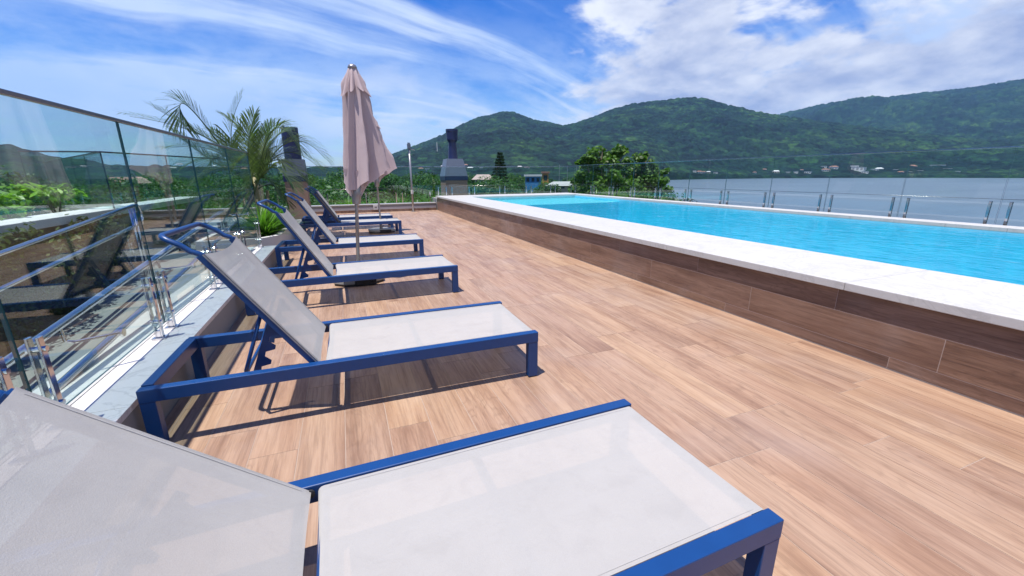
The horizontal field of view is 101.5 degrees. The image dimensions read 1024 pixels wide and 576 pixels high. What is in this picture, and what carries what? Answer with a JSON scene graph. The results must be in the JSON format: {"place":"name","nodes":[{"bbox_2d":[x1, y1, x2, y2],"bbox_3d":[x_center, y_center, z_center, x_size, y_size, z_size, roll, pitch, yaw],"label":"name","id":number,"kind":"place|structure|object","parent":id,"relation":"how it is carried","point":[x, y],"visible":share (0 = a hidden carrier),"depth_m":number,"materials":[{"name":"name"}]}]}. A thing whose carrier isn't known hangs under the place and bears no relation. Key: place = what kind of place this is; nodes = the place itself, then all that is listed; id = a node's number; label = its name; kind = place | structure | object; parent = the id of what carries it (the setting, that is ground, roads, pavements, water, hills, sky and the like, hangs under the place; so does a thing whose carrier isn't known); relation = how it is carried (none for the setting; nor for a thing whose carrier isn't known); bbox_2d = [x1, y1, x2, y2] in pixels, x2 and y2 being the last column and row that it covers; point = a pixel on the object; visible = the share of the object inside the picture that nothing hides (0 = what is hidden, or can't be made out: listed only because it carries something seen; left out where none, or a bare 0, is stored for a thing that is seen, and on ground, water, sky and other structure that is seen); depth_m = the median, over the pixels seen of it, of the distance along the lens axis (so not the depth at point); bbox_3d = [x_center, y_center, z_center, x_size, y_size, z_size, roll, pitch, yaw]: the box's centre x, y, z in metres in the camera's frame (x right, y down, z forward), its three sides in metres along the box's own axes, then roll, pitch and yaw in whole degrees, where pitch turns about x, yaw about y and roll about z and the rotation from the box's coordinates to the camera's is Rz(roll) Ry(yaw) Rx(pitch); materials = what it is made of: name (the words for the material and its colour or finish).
{"place":"outdoors","nodes":[
{"label":"outdoors","id":0,"kind":"place"},
{"bbox_2d":[204,219,301,269],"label":"side terrace","id":1,"kind":"structure","parent":0,"point":[297,220],"depth_m":11.23,"materials":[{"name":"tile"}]},
{"bbox_2d":[195,222,294,261],"bbox_3d":[-4.644,-0.956,7.667,1.090,0.300,3.150,-6,16,-21],"label":"planter","id":2,"kind":"object","parent":1,"relation":"on","point":[252,241],"visible":0.32,"depth_m":6.48,"materials":[{"name":"concrete"}]},
{"bbox_2d":[116,88,335,225],"bbox_3d":[-5.074,-2.419,7.920,3.307,2.520,2.186,-6,16,-21],"label":"palm tree","id":3,"kind":"object","parent":2,"relation":"in","point":[260,158],"visible":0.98,"depth_m":7.61,"materials":[{"name":"green plant"}]},
{"bbox_2d":[220,204,300,236],"bbox_3d":[-4.079,-1.131,6.903,1.467,0.571,1.529,-6,16,-21],"label":"leafy clump","id":4,"kind":"object","parent":2,"relation":"in","point":[269,227],"visible":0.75,"depth_m":6.77,"materials":[{"name":"green plant"}]},
{"bbox_2d":[233,204,307,230],"bbox_3d":[-4.395,-1.309,7.669,1.416,0.518,1.240,-3,15,-11],"label":"leafy clump","id":5,"kind":"object","parent":2,"relation":"in","point":[274,215],"visible":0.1,"depth_m":7.55,"materials":[{"name":"green plant"}]},
{"bbox_2d":[255,203,302,221],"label":"leafy clump","id":6,"kind":"object","parent":2,"relation":"in","point":[280,210],"visible":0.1,"depth_m":8.48,"materials":[{"name":"green plant"}]},
{"bbox_2d":[249,164,282,209],"bbox_3d":[-6.460,-2.517,11.096,0.070,1.540,4.460,-6,16,-20],"label":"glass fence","id":7,"kind":"object","parent":1,"relation":"on","point":[267,187],"visible":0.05,"depth_m":11.54,"materials":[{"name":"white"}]},
{"bbox_2d":[280,127,310,218],"bbox_3d":[-6.237,-3.186,12.067,0.600,2.720,0.600,-6,16,-21],"label":"chimney","id":8,"kind":"object","parent":1,"relation":"on","point":[306,196],"visible":0.5,"depth_m":11.81,"materials":[{"name":"beige paint"}]},
{"bbox_2d":[0,79,1023,185],"bbox_3d":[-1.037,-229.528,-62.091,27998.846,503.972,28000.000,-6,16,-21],"label":"hills","id":9,"kind":"structure","parent":0,"point":[686,129],"depth_m":1069.94,"materials":[{"name":"green plant"}]},
{"bbox_2d":[0,165,31,192],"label":"tree","id":10,"kind":"object","parent":9,"relation":"on","point":[4,183],"visible":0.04,"depth_m":38.15,"materials":[{"name":"green plant"}]},
{"bbox_2d":[1,172,31,186],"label":"tree","id":11,"kind":"object","parent":9,"relation":"on","point":[26,179],"visible":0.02,"depth_m":66.97,"materials":[{"name":"green plant"}]},
{"bbox_2d":[32,200,122,205],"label":"tree","id":12,"kind":"object","parent":9,"relation":"on","point":[104,203],"depth_m":16.84,"materials":[{"name":"green plant"}]},
{"bbox_2d":[84,175,118,185],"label":"tree","id":13,"kind":"object","parent":9,"relation":"on","point":[94,178],"visible":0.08,"depth_m":95.84,"materials":[{"name":"green plant"}]},
{"bbox_2d":[88,181,123,203],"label":"tree","id":14,"kind":"object","parent":9,"relation":"on","point":[107,194],"depth_m":31.28,"materials":[{"name":"green plant"}]},
{"bbox_2d":[87,175,134,186],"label":"tree","id":15,"kind":"object","parent":9,"relation":"on","point":[127,181],"visible":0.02,"depth_m":41.75,"materials":[{"name":"green plant"}]},
{"bbox_2d":[82,175,144,204],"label":"tree","id":16,"kind":"object","parent":9,"relation":"on","point":[98,189],"visible":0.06,"depth_m":24.75,"materials":[{"name":"green plant"}]},
{"bbox_2d":[94,177,154,194],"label":"tree","id":17,"kind":"object","parent":9,"relation":"on","point":[112,181],"visible":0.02,"depth_m":40.90,"materials":[{"name":"green plant"}]},
{"bbox_2d":[109,177,151,184],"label":"house","id":18,"kind":"structure","parent":9,"relation":"on","point":[124,178],"depth_m":133.72,"materials":[{"name":"ceramic"}]},
{"bbox_2d":[99,181,175,195],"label":"tree","id":19,"kind":"object","parent":9,"relation":"on","point":[122,186],"depth_m":35.16,"materials":[{"name":"green plant"}]},
{"bbox_2d":[132,171,188,193],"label":"tree","id":20,"kind":"object","parent":9,"relation":"on","point":[177,178],"visible":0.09,"depth_m":70.02,"materials":[{"name":"green plant"}]},
{"bbox_2d":[117,171,218,214],"bbox_3d":[-24.287,-2.928,30.504,6.077,10.828,7.620,-6,16,-21],"label":"tree","id":21,"kind":"object","parent":9,"relation":"on","point":[164,188],"visible":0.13,"depth_m":28.61,"materials":[{"name":"green plant"}]},
{"bbox_2d":[95,188,248,217],"bbox_3d":[-17.482,-0.061,21.358,9.530,10.001,10.426,-2,15,-6],"label":"tree","id":22,"kind":"object","parent":9,"relation":"on","point":[155,196],"visible":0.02,"depth_m":19.61,"materials":[{"name":"green plant"}]},
{"bbox_2d":[202,203,247,217],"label":"tree","id":23,"kind":"object","parent":9,"relation":"on","point":[209,213],"visible":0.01,"depth_m":20.46,"materials":[{"name":"green plant"}]},
{"bbox_2d":[189,172,286,217],"bbox_3d":[-21.692,-3.624,32.976,9.769,10.841,9.074,0,15,2],"label":"tree","id":24,"kind":"object","parent":9,"relation":"on","point":[226,186],"visible":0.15,"depth_m":31.30,"materials":[{"name":"green plant"}]},
{"bbox_2d":[260,169,284,189],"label":"tree","id":25,"kind":"object","parent":9,"relation":"on","point":[274,178],"visible":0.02,"depth_m":49.45,"materials":[{"name":"green plant"}]},
{"bbox_2d":[222,179,363,217],"bbox_3d":[-11.243,0.048,20.191,9.836,10.322,10.762,-9,17,-28],"label":"tree","id":26,"kind":"object","parent":9,"relation":"on","point":[278,202],"visible":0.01,"depth_m":18.46,"materials":[{"name":"green plant"}]},
{"bbox_2d":[263,176,338,205],"bbox_3d":[-18.658,-5.199,39.196,8.858,10.583,9.536,-14,20,-40],"label":"tree","id":27,"kind":"object","parent":9,"relation":"on","point":[315,182],"visible":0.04,"depth_m":37.41,"materials":[{"name":"green plant"}]},
{"bbox_2d":[309,188,350,204],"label":"tree","id":28,"kind":"object","parent":9,"relation":"on","point":[334,197],"visible":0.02,"depth_m":28.78,"materials":[{"name":"green plant"}]},
{"bbox_2d":[319,168,343,187],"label":"tree","id":29,"kind":"object","parent":9,"relation":"on","point":[335,177],"visible":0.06,"depth_m":68.38,"materials":[{"name":"green plant"}]},
{"bbox_2d":[322,177,344,193],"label":"tree","id":30,"kind":"object","parent":9,"relation":"on","point":[335,183],"visible":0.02,"depth_m":55.45,"materials":[{"name":"green plant"}]},
{"bbox_2d":[309,182,362,203],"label":"tree","id":31,"kind":"object","parent":9,"relation":"on","point":[336,187],"visible":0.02,"depth_m":34.90,"materials":[{"name":"green plant"}]},
{"bbox_2d":[341,172,419,199],"bbox_3d":[-12.152,-5.281,38.634,7.709,10.954,6.148,5,16,20],"label":"tree","id":32,"kind":"object","parent":9,"relation":"on","point":[392,187],"visible":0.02,"depth_m":37.56,"materials":[{"name":"green plant"}]},
{"bbox_2d":[361,174,419,201],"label":"tree","id":33,"kind":"object","parent":9,"relation":"on","point":[386,184],"visible":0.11,"depth_m":33.62,"materials":[{"name":"green plant"}]},
{"bbox_2d":[361,189,433,203],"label":"tree","id":34,"kind":"object","parent":9,"relation":"on","point":[385,201],"visible":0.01,"depth_m":25.76,"materials":[{"name":"green plant"}]},
{"bbox_2d":[388,193,409,202],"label":"spiky plant","id":35,"kind":"object","parent":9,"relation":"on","point":[399,201],"visible":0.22,"depth_m":15.38,"materials":[{"name":"green plant"}]},
{"bbox_2d":[401,173,417,180],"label":"tree","id":36,"kind":"object","parent":9,"relation":"on","point":[405,176],"visible":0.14,"depth_m":169.70,"materials":[{"name":"green plant"}]},
{"bbox_2d":[398,170,437,186],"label":"tree","id":37,"kind":"object","parent":9,"relation":"on","point":[416,175],"visible":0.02,"depth_m":85.33,"materials":[{"name":"green plant"}]},
{"bbox_2d":[398,170,440,202],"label":"tree","id":38,"kind":"object","parent":9,"relation":"on","point":[420,180],"visible":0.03,"depth_m":51.34,"materials":[{"name":"green plant"}]},
{"bbox_2d":[407,174,440,189],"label":"tree","id":39,"kind":"object","parent":9,"relation":"on","point":[415,182],"depth_m":59.82,"materials":[{"name":"green plant"}]},
{"bbox_2d":[409,178,440,201],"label":"tree","id":40,"kind":"object","parent":9,"relation":"on","point":[424,184],"visible":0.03,"depth_m":39.20,"materials":[{"name":"green plant"}]},
{"bbox_2d":[416,193,440,201],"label":"shrub","id":41,"kind":"object","parent":9,"relation":"on","point":[425,195],"depth_m":19.62,"materials":[{"name":"green plant"}]},
{"bbox_2d":[467,182,491,194],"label":"tree","id":42,"kind":"object","parent":9,"relation":"on","point":[473,185],"visible":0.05,"depth_m":45.93,"materials":[{"name":"green plant"}]},
{"bbox_2d":[472,174,490,184],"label":"house","id":43,"kind":"structure","parent":9,"relation":"on","point":[476,177],"depth_m":61.57,"materials":[{"name":"white"}]},
{"bbox_2d":[469,176,523,194],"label":"tree","id":44,"kind":"object","parent":9,"relation":"on","point":[493,184],"visible":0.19,"depth_m":46.07,"materials":[{"name":"green plant"}]},
{"bbox_2d":[491,152,508,183],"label":"norfolk pine","id":45,"kind":"object","parent":9,"relation":"on","point":[500,159],"visible":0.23,"depth_m":61.01,"materials":[{"name":"green plant"}]},
{"bbox_2d":[490,179,517,193],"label":"tree","id":46,"kind":"object","parent":9,"relation":"on","point":[514,187],"visible":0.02,"depth_m":62.26,"materials":[{"name":"green plant"}]},
{"bbox_2d":[509,174,524,190],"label":"tree","id":47,"kind":"object","parent":9,"relation":"on","point":[520,181],"visible":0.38,"depth_m":121.15,"materials":[{"name":"green plant"}]},
{"bbox_2d":[522,186,540,193],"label":"tree","id":48,"kind":"object","parent":9,"relation":"on","point":[536,190],"visible":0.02,"depth_m":70.33,"materials":[{"name":"green plant"}]},
{"bbox_2d":[524,174,541,192],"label":"house","id":49,"kind":"structure","parent":9,"relation":"on","point":[533,180],"depth_m":99.03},
{"bbox_2d":[541,171,549,190],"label":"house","id":50,"kind":"structure","parent":9,"relation":"on","point":[545,175],"depth_m":105.76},
{"bbox_2d":[535,182,560,192],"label":"tree","id":51,"kind":"object","parent":9,"relation":"on","point":[544,189],"visible":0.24,"depth_m":72.81,"materials":[{"name":"green plant"}]},
{"bbox_2d":[546,181,571,192],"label":"house","id":52,"kind":"structure","parent":9,"relation":"on","point":[564,185],"depth_m":75.44,"materials":[{"name":"white"}]},
{"bbox_2d":[567,143,673,199],"bbox_3d":[6.720,-2.808,26.370,7.435,11.962,3.243,-6,16,-21],"label":"broad leaved tree","id":53,"kind":"object","parent":9,"relation":"on","point":[643,174],"visible":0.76,"depth_m":24.57,"materials":[{"name":"green plant"}]},
{"bbox_2d":[652,185,697,201],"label":"tree","id":54,"kind":"object","parent":9,"relation":"on","point":[673,198],"visible":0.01,"depth_m":34.23,"materials":[{"name":"green plant"}]},
{"bbox_2d":[851,167,866,171],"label":"house","id":55,"kind":"structure","parent":9,"relation":"on","point":[860,169],"depth_m":899.26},
{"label":"tree","id":56,"kind":"object","parent":9,"relation":"on","visible":0},
{"bbox_2d":[585,188,603,194],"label":"spiky plant","id":57,"kind":"object","parent":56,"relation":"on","point":[596,192],"visible":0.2,"depth_m":21.38,"materials":[{"name":"green plant"}]},
{"bbox_2d":[599,186,631,196],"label":"spiky plant","id":58,"kind":"object","parent":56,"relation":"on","point":[615,192],"visible":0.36,"depth_m":21.31,"materials":[{"name":"green plant"}]},
{"bbox_2d":[618,190,644,197],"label":"spiky plant","id":59,"kind":"object","parent":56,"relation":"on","point":[629,194],"visible":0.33,"depth_m":21.36,"materials":[{"name":"green plant"}]},
{"bbox_2d":[637,190,658,198],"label":"spiky plant","id":60,"kind":"object","parent":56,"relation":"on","point":[647,195],"visible":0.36,"depth_m":20.85,"materials":[{"name":"green plant"}]},
{"bbox_2d":[0,0,1023,167],"label":"sky","id":61,"kind":"structure","parent":0,"point":[428,68],"materials":[{"name":"blue"}]},
{"bbox_2d":[165,210,1023,575],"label":"deck","id":62,"kind":"structure","parent":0,"point":[839,464],"depth_m":2.24,"materials":[{"name":"wood"}]},
{"bbox_2d":[136,222,537,440],"bbox_3d":[-0.878,0.090,2.444,1.950,0.969,0.700,-6,16,-20],"label":"sun lounger","id":63,"kind":"object","parent":62,"relation":"on","point":[247,276],"visible":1,"depth_m":2.31,"materials":[{"name":"grey fabric"}]},
{"bbox_2d":[302,186,392,229],"bbox_3d":[-3.863,-1.901,9.822,1.950,0.986,0.700,-6,16,-21],"label":"sun lounger","id":64,"kind":"object","parent":62,"relation":"on","point":[361,216],"visible":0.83,"depth_m":9.75,"materials":[{"name":"white fabric"}]},
{"bbox_2d":[275,192,423,266],"bbox_3d":[-2.347,-0.905,6.114,1.950,0.986,0.700,-6,16,-20],"label":"sun lounger","id":65,"kind":"object","parent":62,"relation":"on","point":[415,239],"visible":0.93,"depth_m":6.02,"materials":[{"name":"grey fabric"}]},
{"bbox_2d":[299,188,401,233],"bbox_3d":[-3.354,-1.590,8.679,1.950,0.976,0.700,-6,16,-21],"label":"sun lounger","id":66,"kind":"object","parent":62,"relation":"on","point":[336,222],"visible":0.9,"depth_m":8.61,"materials":[{"name":"grey fabric"}]},
{"bbox_2d":[245,199,458,315],"bbox_3d":[-1.600,-0.412,4.268,1.950,0.991,0.700,-7,16,-22],"label":"sun lounger","id":67,"kind":"object","parent":62,"relation":"on","point":[440,265],"visible":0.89,"depth_m":4.21,"materials":[{"name":"white fabric"}]},
{"bbox_2d":[334,64,389,286],"bbox_3d":[-1.728,-1.220,4.670,0.734,2.342,0.512,-6,16,-21],"label":"patio umbrella","id":68,"kind":"object","parent":62,"relation":"on","point":[365,162],"visible":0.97,"depth_m":4.55,"materials":[{"name":"fabric"}]},
{"bbox_2d":[368,116,396,233],"bbox_3d":[-2.811,-2.432,8.946,0.705,2.457,0.512,-6,16,-21],"label":"patio umbrella","id":69,"kind":"object","parent":62,"relation":"on","point":[392,165],"visible":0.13,"depth_m":8.96,"materials":[{"name":"beige fabric"}]},
{"bbox_2d":[0,387,783,575],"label":"sun lounger","id":70,"kind":"object","parent":62,"relation":"on","point":[610,488],"visible":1,"depth_m":1.08,"materials":[{"name":"grey fabric"}]},
{"bbox_2d":[407,143,415,211],"bbox_3d":[-3.365,-3.707,14.070,0.179,2.240,0.251,12,20,39],"label":"slim pole","id":71,"kind":"object","parent":62,"relation":"on","point":[409,148],"visible":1,"depth_m":14.00,"materials":[{"name":"grey metal"}]},
{"bbox_2d":[665,178,1023,226],"bbox_3d":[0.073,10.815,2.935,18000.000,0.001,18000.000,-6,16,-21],"label":"lake","id":72,"kind":"structure","parent":0,"point":[968,206],"depth_m":210.66,"materials":[{"name":"liquid"}]},
{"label":"terrace slab","id":73,"kind":"structure","parent":0,"visible":0},
{"bbox_2d":[0,196,204,356],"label":"planting bed","id":74,"kind":"object","parent":73,"relation":"on","point":[160,216],"visible":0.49,"depth_m":5.25,"materials":[{"name":"soil"}]},
{"bbox_2d":[0,195,15,210],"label":"shrub","id":75,"kind":"object","parent":74,"relation":"on","point":[12,209],"visible":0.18,"depth_m":4.71,"materials":[{"name":"green plant"}]},
{"bbox_2d":[0,257,18,333],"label":"trailing plant","id":76,"kind":"object","parent":74,"relation":"hanging from","point":[10,322],"visible":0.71,"depth_m":3.66,"materials":[{"name":"green plant"}]},
{"bbox_2d":[0,190,27,220],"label":"shrub","id":77,"kind":"object","parent":74,"relation":"on","point":[5,208],"visible":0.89,"depth_m":4.45,"materials":[{"name":"green plant"}]},
{"bbox_2d":[0,226,46,344],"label":"trailing plant","id":78,"kind":"object","parent":74,"relation":"hanging from","point":[15,298],"visible":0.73,"depth_m":3.80,"materials":[{"name":"green plant"}]},
{"bbox_2d":[0,181,53,218],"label":"shrub","id":79,"kind":"object","parent":74,"relation":"on","point":[25,199],"visible":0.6,"depth_m":5.04,"materials":[{"name":"green plant"}]},
{"bbox_2d":[0,221,65,345],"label":"trailing plant","id":80,"kind":"object","parent":74,"relation":"hanging from","point":[37,323],"visible":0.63,"depth_m":3.83,"materials":[{"name":"green plant"}]},
{"bbox_2d":[5,227,82,321],"bbox_3d":[-4.716,-0.145,4.317,0.362,0.935,0.956,-6,16,-21],"label":"trailing plant","id":81,"kind":"object","parent":74,"relation":"hanging from","point":[53,297],"visible":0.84,"depth_m":4.18,"materials":[{"name":"green plant"}]},
{"bbox_2d":[17,183,87,215],"bbox_3d":[-6.024,-1.121,5.510,0.618,0.516,0.804,-6,16,-21],"label":"shrub","id":82,"kind":"object","parent":74,"relation":"on","point":[54,198],"visible":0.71,"depth_m":5.48,"materials":[{"name":"green plant"}]},
{"bbox_2d":[32,216,104,311],"bbox_3d":[-4.835,-0.233,4.596,0.369,1.061,1.128,-6,16,-21],"label":"trailing plant","id":83,"kind":"object","parent":74,"relation":"hanging from","point":[57,257],"visible":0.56,"depth_m":4.49,"materials":[{"name":"green plant"}]},
{"bbox_2d":[56,218,120,301],"bbox_3d":[-4.938,-0.296,4.896,0.344,1.023,1.002,-6,16,-21],"label":"trailing plant","id":84,"kind":"object","parent":74,"relation":"hanging from","point":[100,225],"visible":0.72,"depth_m":4.83,"materials":[{"name":"green plant"}]},
{"bbox_2d":[64,214,134,294],"bbox_3d":[-5.086,-0.411,5.230,0.357,1.092,1.143,-6,16,-21],"label":"trailing plant","id":85,"kind":"object","parent":74,"relation":"hanging from","point":[117,268],"visible":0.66,"depth_m":5.36,"materials":[{"name":"green plant"}]},
{"bbox_2d":[93,212,147,285],"bbox_3d":[-5.221,-0.487,5.617,0.338,1.066,1.032,-6,16,-21],"label":"trailing plant","id":86,"kind":"object","parent":74,"relation":"hanging from","point":[107,233],"visible":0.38,"depth_m":5.51,"materials":[{"name":"green plant"}]},
{"bbox_2d":[0,217,247,391],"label":"ramp","id":87,"kind":"structure","parent":73,"relation":"on","point":[112,312],"depth_m":4.42,"materials":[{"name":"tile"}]},
{"bbox_2d":[17,150,126,259],"bbox_3d":[-5.834,-1.029,5.600,0.830,1.540,0.070,-5,16,-17],"label":"glass fence","id":88,"kind":"object","parent":87,"relation":"on","point":[62,151],"visible":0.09,"depth_m":5.41,"materials":[{"name":"white"}]},
{"bbox_2d":[0,204,149,291],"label":"handrail","id":89,"kind":"object","parent":87,"relation":"on","point":[29,275],"visible":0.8,"depth_m":4.27,"materials":[{"name":"metal"}]},
{"bbox_2d":[27,153,129,263],"bbox_3d":[-9.286,-1.827,8.627,9.760,1.540,0.070,11,19,37],"label":"glass fence","id":90,"kind":"object","parent":87,"relation":"on","point":[56,172],"visible":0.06,"depth_m":7.73,"materials":[{"name":"clear"}]},
{"bbox_2d":[100,151,249,263],"bbox_3d":[-5.548,-1.516,7.386,0.070,1.540,3.450,-1,15,-3],"label":"glass fence","id":91,"kind":"object","parent":87,"relation":"on","point":[177,237],"visible":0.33,"depth_m":6.77,"materials":[{"name":"white"}]},
{"bbox_2d":[32,245,276,432],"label":"kerb","id":92,"kind":"structure","parent":73,"relation":"on","point":[110,394],"depth_m":2.45,"materials":[{"name":"white stone"}]},
{"bbox_2d":[3,202,248,397],"bbox_3d":[-2.117,0.320,2.058,0.218,1.010,8.104,-6,16,-21],"label":"handrail","id":93,"kind":"object","parent":92,"relation":"on","point":[72,373],"visible":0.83,"depth_m":2.39,"materials":[{"name":"metal"}]},
{"bbox_2d":[0,88,263,404],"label":"glass fence","id":94,"kind":"object","parent":92,"relation":"on","point":[41,348],"visible":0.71,"depth_m":2.40,"materials":[{"name":"white"}]},
{"bbox_2d":[334,195,371,204],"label":"spiky plant","id":95,"kind":"object","parent":73,"relation":"on","point":[346,201],"visible":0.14,"depth_m":14.96,"materials":[{"name":"green plant"}]},
{"bbox_2d":[285,202,436,213],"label":"end kerb","id":96,"kind":"structure","parent":73,"relation":"on","point":[362,208],"depth_m":14.28,"materials":[{"name":"brown concrete"}]},
{"bbox_2d":[278,166,432,206],"bbox_3d":[-5.049,-3.433,14.003,4.770,1.232,0.070,-6,16,-21],"label":"glass fence","id":97,"kind":"object","parent":96,"relation":"on","point":[365,193],"visible":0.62,"depth_m":14.22,"materials":[{"name":"white"}]},
{"bbox_2d":[440,129,467,195],"bbox_3d":[-2.286,-4.362,16.380,0.900,3.480,0.900,-6,16,-21],"label":"chimney","id":98,"kind":"object","parent":73,"relation":"on","point":[457,178],"visible":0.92,"depth_m":16.01,"materials":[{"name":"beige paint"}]},
{"bbox_2d":[436,193,1023,417],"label":"swimming pool","id":99,"kind":"structure","parent":73,"relation":"on","point":[939,306],"depth_m":3.94,"materials":[{"name":"liquid"}]},
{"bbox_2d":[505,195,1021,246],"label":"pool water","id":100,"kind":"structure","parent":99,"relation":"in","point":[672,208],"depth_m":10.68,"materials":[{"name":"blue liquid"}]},
{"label":"pool end ledge","id":101,"kind":"structure","parent":73,"relation":"on","visible":0},
{"bbox_2d":[414,194,439,201],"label":"spiky plant","id":102,"kind":"object","parent":101,"relation":"on","point":[425,199],"visible":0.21,"depth_m":15.51,"materials":[{"name":"green plant"}]},
{"bbox_2d":[434,166,573,195],"bbox_3d":[-0.129,-4.044,15.880,5.630,1.100,0.070,-6,16,-21],"label":"glass fence","id":103,"kind":"object","parent":101,"relation":"on","point":[504,186],"visible":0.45,"depth_m":15.75,"materials":[{"name":"white"}]},
{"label":"pool ledge","id":104,"kind":"structure","parent":73,"relation":"on","visible":0},
{"bbox_2d":[574,146,1023,225],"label":"glass fence","id":105,"kind":"object","parent":104,"relation":"on","point":[985,220],"visible":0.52,"depth_m":8.07,"materials":[{"name":"white"}]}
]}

